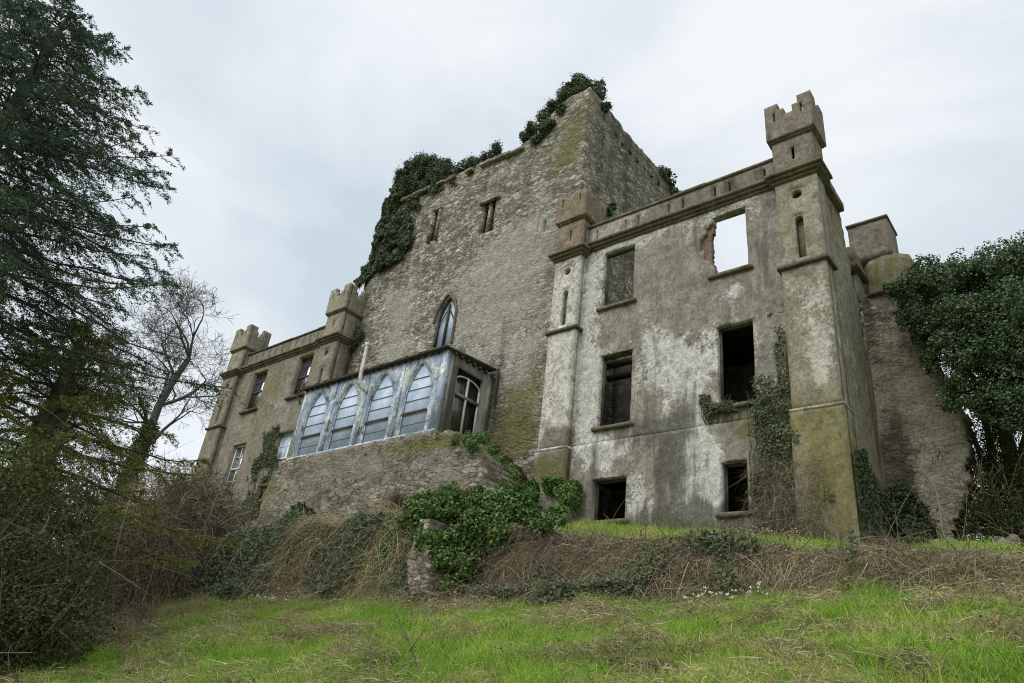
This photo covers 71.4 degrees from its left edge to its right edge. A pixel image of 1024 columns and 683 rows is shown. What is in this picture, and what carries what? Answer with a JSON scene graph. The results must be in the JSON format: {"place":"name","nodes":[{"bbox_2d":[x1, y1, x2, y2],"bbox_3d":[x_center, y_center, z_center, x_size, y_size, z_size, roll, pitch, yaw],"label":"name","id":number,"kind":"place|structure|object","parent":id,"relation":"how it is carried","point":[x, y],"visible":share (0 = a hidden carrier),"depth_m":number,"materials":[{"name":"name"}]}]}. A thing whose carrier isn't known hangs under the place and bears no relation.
{"place":"outdoors","nodes":[
{"label":"outdoors","id":0,"kind":"place"},
{"bbox_2d":[0,519,1023,682],"bbox_3d":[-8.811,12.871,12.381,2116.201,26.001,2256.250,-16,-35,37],"label":"ground","id":1,"kind":"structure","parent":0,"point":[269,592],"depth_m":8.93,"materials":[{"name":"green plant"}]},
{"bbox_2d":[11,310,160,558],"bbox_3d":[-18.909,3.546,29.693,7.518,11.343,5.617,-16,-35,37],"label":"bare tree","id":2,"kind":"object","parent":1,"relation":"on","point":[109,334],"visible":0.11,"depth_m":31.00,"materials":[{"name":"grey plant"}]},
{"bbox_2d":[5,583,186,658],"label":"undergrowth","id":3,"kind":"object","parent":1,"relation":"on","point":[113,624],"visible":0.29,"depth_m":13.28,"materials":[{"name":"plant"}]},
{"bbox_2d":[0,387,195,682],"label":"holly shrub","id":4,"kind":"object","parent":1,"relation":"on","point":[42,618],"visible":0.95,"depth_m":10.09,"materials":[{"name":"green plant"}]},
{"bbox_2d":[0,0,244,425],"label":"fir tree","id":5,"kind":"object","parent":1,"relation":"on","point":[25,205],"visible":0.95,"depth_m":14.80,"materials":[{"name":"green plant"}]},
{"bbox_2d":[0,315,244,603],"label":"yew tree","id":6,"kind":"object","parent":1,"relation":"on","point":[59,399],"visible":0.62,"depth_m":14.96,"materials":[{"name":"green plant"}]},
{"bbox_2d":[76,266,239,537],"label":"bare tree","id":7,"kind":"object","parent":1,"relation":"on","point":[141,440],"visible":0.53,"depth_m":42.39,"materials":[{"name":"grey plant"}]},
{"bbox_2d":[53,443,284,615],"bbox_3d":[-9.891,6.351,19.232,7.266,8.454,8.569,-2,-29,16],"label":"bramble heap","id":8,"kind":"object","parent":1,"relation":"on","point":[201,515],"visible":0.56,"depth_m":19.16,"materials":[{"name":"brown plant"}]},
{"bbox_2d":[242,588,305,604],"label":"snowdrops","id":9,"kind":"object","parent":1,"relation":"on","point":[270,597],"visible":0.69,"depth_m":15.27,"materials":[{"name":"white plant"}]},
{"bbox_2d":[195,283,367,528],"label":"roofed wing","id":10,"kind":"structure","parent":1,"relation":"on","point":[263,379],"depth_m":34.46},
{"bbox_2d":[218,445,245,493],"bbox_3d":[-13.316,6.112,34.096,1.420,2.520,0.390,-16,-35,37],"label":"window","id":11,"kind":"structure","parent":10,"relation":"in","point":[238,455],"depth_m":34.43,"materials":[{"name":"white paint"}]},
{"bbox_2d":[238,372,266,414],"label":"window","id":12,"kind":"structure","parent":10,"relation":"in","point":[258,386],"depth_m":36.21,"materials":[{"name":"glass"}]},
{"bbox_2d":[239,424,279,520],"bbox_3d":[-11.372,5.893,32.154,2.259,4.500,0.216,-16,-35,37],"label":"wall ivy","id":13,"kind":"object","parent":10,"relation":"attached to","point":[270,451],"depth_m":32.19,"materials":[{"name":"green plant"}]},
{"bbox_2d":[260,433,292,487],"bbox_3d":[-10.337,5.244,31.800,1.380,2.530,0.390,-16,-35,37],"label":"window","id":14,"kind":"structure","parent":10,"relation":"in","point":[285,442],"depth_m":32.22,"materials":[{"name":"white glass"}]},
{"bbox_2d":[284,356,312,400],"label":"window","id":15,"kind":"structure","parent":10,"relation":"in","point":[301,382],"depth_m":33.92,"materials":[{"name":"glass"}]},
{"bbox_2d":[347,320,365,370],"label":"wall ivy","id":16,"kind":"object","parent":10,"relation":"attached to","point":[357,337],"depth_m":32.83,"materials":[{"name":"green plant"}]},
{"bbox_2d":[117,508,472,605],"bbox_3d":[-6.125,5.462,17.936,13.780,2.763,2.357,-16,-35,37],"label":"bank ivy","id":17,"kind":"object","parent":1,"relation":"on","point":[243,564],"visible":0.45,"depth_m":16.36,"materials":[{"name":"green plant"}]},
{"bbox_2d":[110,494,564,609],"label":"dry stems","id":18,"kind":"object","parent":1,"relation":"on","point":[338,522],"visible":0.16,"depth_m":15.02,"materials":[{"name":"brown plant"}]},
{"bbox_2d":[255,430,529,526],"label":"terrace wall","id":19,"kind":"structure","parent":1,"relation":"on","point":[330,480],"depth_m":23.69,"materials":[{"name":"stone"}]},
{"bbox_2d":[290,501,316,518],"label":"weed tuft","id":20,"kind":"object","parent":19,"relation":"attached to","point":[305,510],"visible":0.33,"depth_m":24.70,"materials":[{"name":"green plant"}]},
{"bbox_2d":[286,342,495,459],"bbox_3d":[-4.886,2.424,27.111,8.629,4.085,2.868,-16,-35,37],"label":"conservatory","id":21,"kind":"object","parent":19,"relation":"on","point":[441,389],"visible":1,"depth_m":25.37,"materials":[{"name":"blue paint"}]},
{"bbox_2d":[296,392,325,455],"bbox_3d":[-7.740,3.165,27.973,1.380,2.765,0.096,-16,-35,37],"label":"arched window","id":22,"kind":"structure","parent":21,"relation":"in","point":[314,421],"depth_m":27.93,"materials":[{"name":"glass"}]},
{"bbox_2d":[327,382,357,449],"bbox_3d":[-6.237,2.742,26.805,1.380,2.765,0.096,-16,-35,37],"label":"arched window","id":23,"kind":"structure","parent":21,"relation":"in","point":[341,431],"depth_m":26.76,"materials":[{"name":"glass"}]},
{"bbox_2d":[361,373,392,442],"bbox_3d":[-4.734,2.319,25.637,1.380,2.765,0.096,-16,-35,37],"label":"arched window","id":24,"kind":"structure","parent":21,"relation":"in","point":[379,408],"depth_m":25.59,"materials":[{"name":"glass"}]},
{"bbox_2d":[398,362,430,435],"bbox_3d":[-3.230,1.896,24.470,1.380,2.765,0.096,-16,-35,37],"label":"arched window","id":25,"kind":"structure","parent":21,"relation":"in","point":[415,407],"depth_m":24.42,"materials":[{"name":"glass"}]},
{"bbox_2d":[449,369,479,435],"bbox_3d":[-1.635,2.234,24.530,0.100,2.455,1.270,-16,-35,37],"label":"side window","id":26,"kind":"structure","parent":21,"relation":"in","point":[465,405],"depth_m":24.64,"materials":[{"name":"white paint"}]},
{"bbox_2d":[364,430,519,481],"bbox_3d":[-2.526,3.742,22.485,7.019,1.881,0.881,-16,-35,37],"label":"ivy","id":27,"kind":"object","parent":19,"relation":"on","point":[470,440],"visible":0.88,"depth_m":21.27,"materials":[{"name":"green plant"}]},
{"bbox_2d":[373,484,421,510],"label":"weed tuft","id":28,"kind":"object","parent":1,"relation":"on","point":[395,499],"visible":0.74,"depth_m":21.75,"materials":[{"name":"brown plant"}]},
{"bbox_2d":[396,612,425,671],"bbox_3d":[-1.085,3.234,7.630,0.081,0.649,0.690,28,-34,-34],"label":"bare sapling","id":29,"kind":"object","parent":1,"relation":"on","point":[406,637],"visible":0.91,"depth_m":7.59,"materials":[{"name":"brown plant"}]},
{"bbox_2d":[401,518,452,603],"bbox_3d":[-1.544,4.414,13.638,0.991,1.850,0.852,-16,-35,37],"label":"masonry stump","id":30,"kind":"object","parent":1,"relation":"on","point":[416,570],"visible":0.24,"depth_m":13.38,"materials":[{"name":"stone"}]},
{"bbox_2d":[370,477,571,600],"bbox_3d":[-1.001,3.930,13.167,4.476,3.465,1.952,-16,-35,37],"label":"ivy bush","id":31,"kind":"object","parent":1,"relation":"on","point":[484,513],"visible":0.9,"depth_m":13.15,"materials":[{"name":"green plant"}]},
{"bbox_2d":[346,87,671,519],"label":"tower house","id":32,"kind":"structure","parent":1,"relation":"on","point":[475,280],"depth_m":29.56,"materials":[{"name":"stone"}]},
{"bbox_2d":[353,139,502,290],"bbox_3d":[-3.854,-6.712,34.681,8.797,7.959,2.101,-16,-35,37],"label":"tower ivy","id":33,"kind":"object","parent":32,"relation":"on","point":[419,171],"visible":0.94,"depth_m":35.05,"materials":[{"name":"green plant"}]},
{"bbox_2d":[426,206,442,243],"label":"slit window","id":34,"kind":"structure","parent":32,"relation":"in","point":[435,218],"depth_m":33.13,"materials":[{"name":"stone"}]},
{"bbox_2d":[432,292,457,348],"bbox_3d":[-2.727,-0.900,29.529,1.393,2.590,0.289,-16,-35,37],"label":"lancet window","id":35,"kind":"structure","parent":32,"relation":"in","point":[445,329],"depth_m":29.57,"materials":[{"name":"glass"}]},
{"bbox_2d":[478,194,499,235],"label":"mullioned window","id":36,"kind":"structure","parent":32,"relation":"in","point":[487,223],"depth_m":30.89,"materials":[{"name":"stone"}]},
{"bbox_2d":[519,72,612,146],"bbox_3d":[2.220,-9.892,31.151,4.313,3.533,1.910,-16,-35,37],"label":"tower ivy","id":37,"kind":"object","parent":32,"relation":"on","point":[578,83],"visible":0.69,"depth_m":30.82,"materials":[{"name":"green plant"}]},
{"bbox_2d":[605,202,616,219],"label":"ivy tuft","id":38,"kind":"object","parent":32,"relation":"attached to","point":[611,207],"visible":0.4,"depth_m":26.47,"materials":[{"name":"green plant"}]},
{"bbox_2d":[656,165,681,194],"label":"ivy tuft","id":39,"kind":"object","parent":32,"relation":"on","point":[664,171],"visible":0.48,"depth_m":34.17,"materials":[{"name":"green plant"}]},
{"bbox_2d":[0,517,1023,682],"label":"grass","id":40,"kind":"structure","parent":1,"relation":"on","point":[901,635],"depth_m":7.55,"materials":[{"name":"green plant"}]},
{"bbox_2d":[6,568,1023,682],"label":"lawn weeds","id":41,"kind":"object","parent":1,"relation":"on","point":[892,597],"visible":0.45,"depth_m":7.63,"materials":[{"name":"green plant"}]},
{"bbox_2d":[520,473,584,514],"bbox_3d":[1.132,4.345,20.416,2.014,1.299,0.958,-8,-31,27],"label":"weed patch","id":42,"kind":"object","parent":1,"relation":"on","point":[566,492],"visible":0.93,"depth_m":20.32,"materials":[{"name":"green plant"}]},
{"bbox_2d":[439,528,858,602],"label":"bank weeds","id":43,"kind":"object","parent":1,"relation":"on","point":[617,578],"visible":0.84,"depth_m":10.46,"materials":[{"name":"green plant"}]},
{"bbox_2d":[372,483,1023,610],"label":"dead bramble","id":44,"kind":"object","parent":1,"relation":"on","point":[610,544],"visible":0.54,"depth_m":10.01,"materials":[{"name":"brown plant"}]},
{"bbox_2d":[678,567,768,603],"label":"snowdrops","id":45,"kind":"object","parent":1,"relation":"on","point":[711,592],"visible":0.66,"depth_m":9.27,"materials":[{"name":"white plant"}]},
{"bbox_2d":[532,90,961,544],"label":"ruined wing","id":46,"kind":"structure","parent":1,"relation":"on","point":[686,325],"depth_m":20.29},
{"bbox_2d":[699,324,849,539],"bbox_3d":[6.036,2.328,16.951,3.739,6.657,2.250,-10,-32,30],"label":"wall ivy","id":47,"kind":"object","parent":46,"relation":"attached to","point":[780,388],"depth_m":16.93,"materials":[{"name":"green plant"}]},
{"bbox_2d":[854,447,889,544],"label":"wall ivy","id":48,"kind":"object","parent":46,"relation":"attached to","point":[866,483],"depth_m":15.87,"materials":[{"name":"green plant"}]},
{"bbox_2d":[879,481,939,547],"bbox_3d":[9.455,4.315,17.264,1.473,2.036,1.297,-16,-35,37],"label":"laurel bush","id":49,"kind":"object","parent":1,"relation":"on","point":[901,494],"visible":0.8,"depth_m":17.11,"materials":[{"name":"green plant"}]},
{"bbox_2d":[860,298,975,543],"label":"ruined wall","id":50,"kind":"structure","parent":1,"relation":"on","point":[907,401],"depth_m":18.49,"materials":[{"name":"stone"}]},
{"bbox_2d":[920,463,946,541],"bbox_3d":[9.735,3.962,16.203,0.523,2.502,0.089,-16,-35,37],"label":"bare sapling","id":51,"kind":"object","parent":1,"relation":"on","point":[937,500],"visible":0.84,"depth_m":16.39,"materials":[{"name":"brown plant"}]},
{"bbox_2d":[876,229,1023,533],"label":"ivy tree","id":52,"kind":"object","parent":1,"relation":"on","point":[980,321],"visible":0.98,"depth_m":17.41,"materials":[{"name":"green plant"}]},
{"bbox_2d":[884,412,1023,545],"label":"bare thicket","id":53,"kind":"object","parent":1,"relation":"on","point":[991,502],"visible":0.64,"depth_m":16.97,"materials":[{"name":"brown plant"}]},
{"bbox_2d":[929,534,1021,546],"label":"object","id":54,"kind":"structure","parent":1,"relation":"on","point":[998,538],"depth_m":15.48,"materials":[{"name":"stone"}]},
{"bbox_2d":[0,0,1023,545],"label":"sky","id":55,"kind":"structure","parent":0,"point":[290,123],"materials":[{"name":"white"}]}
]}

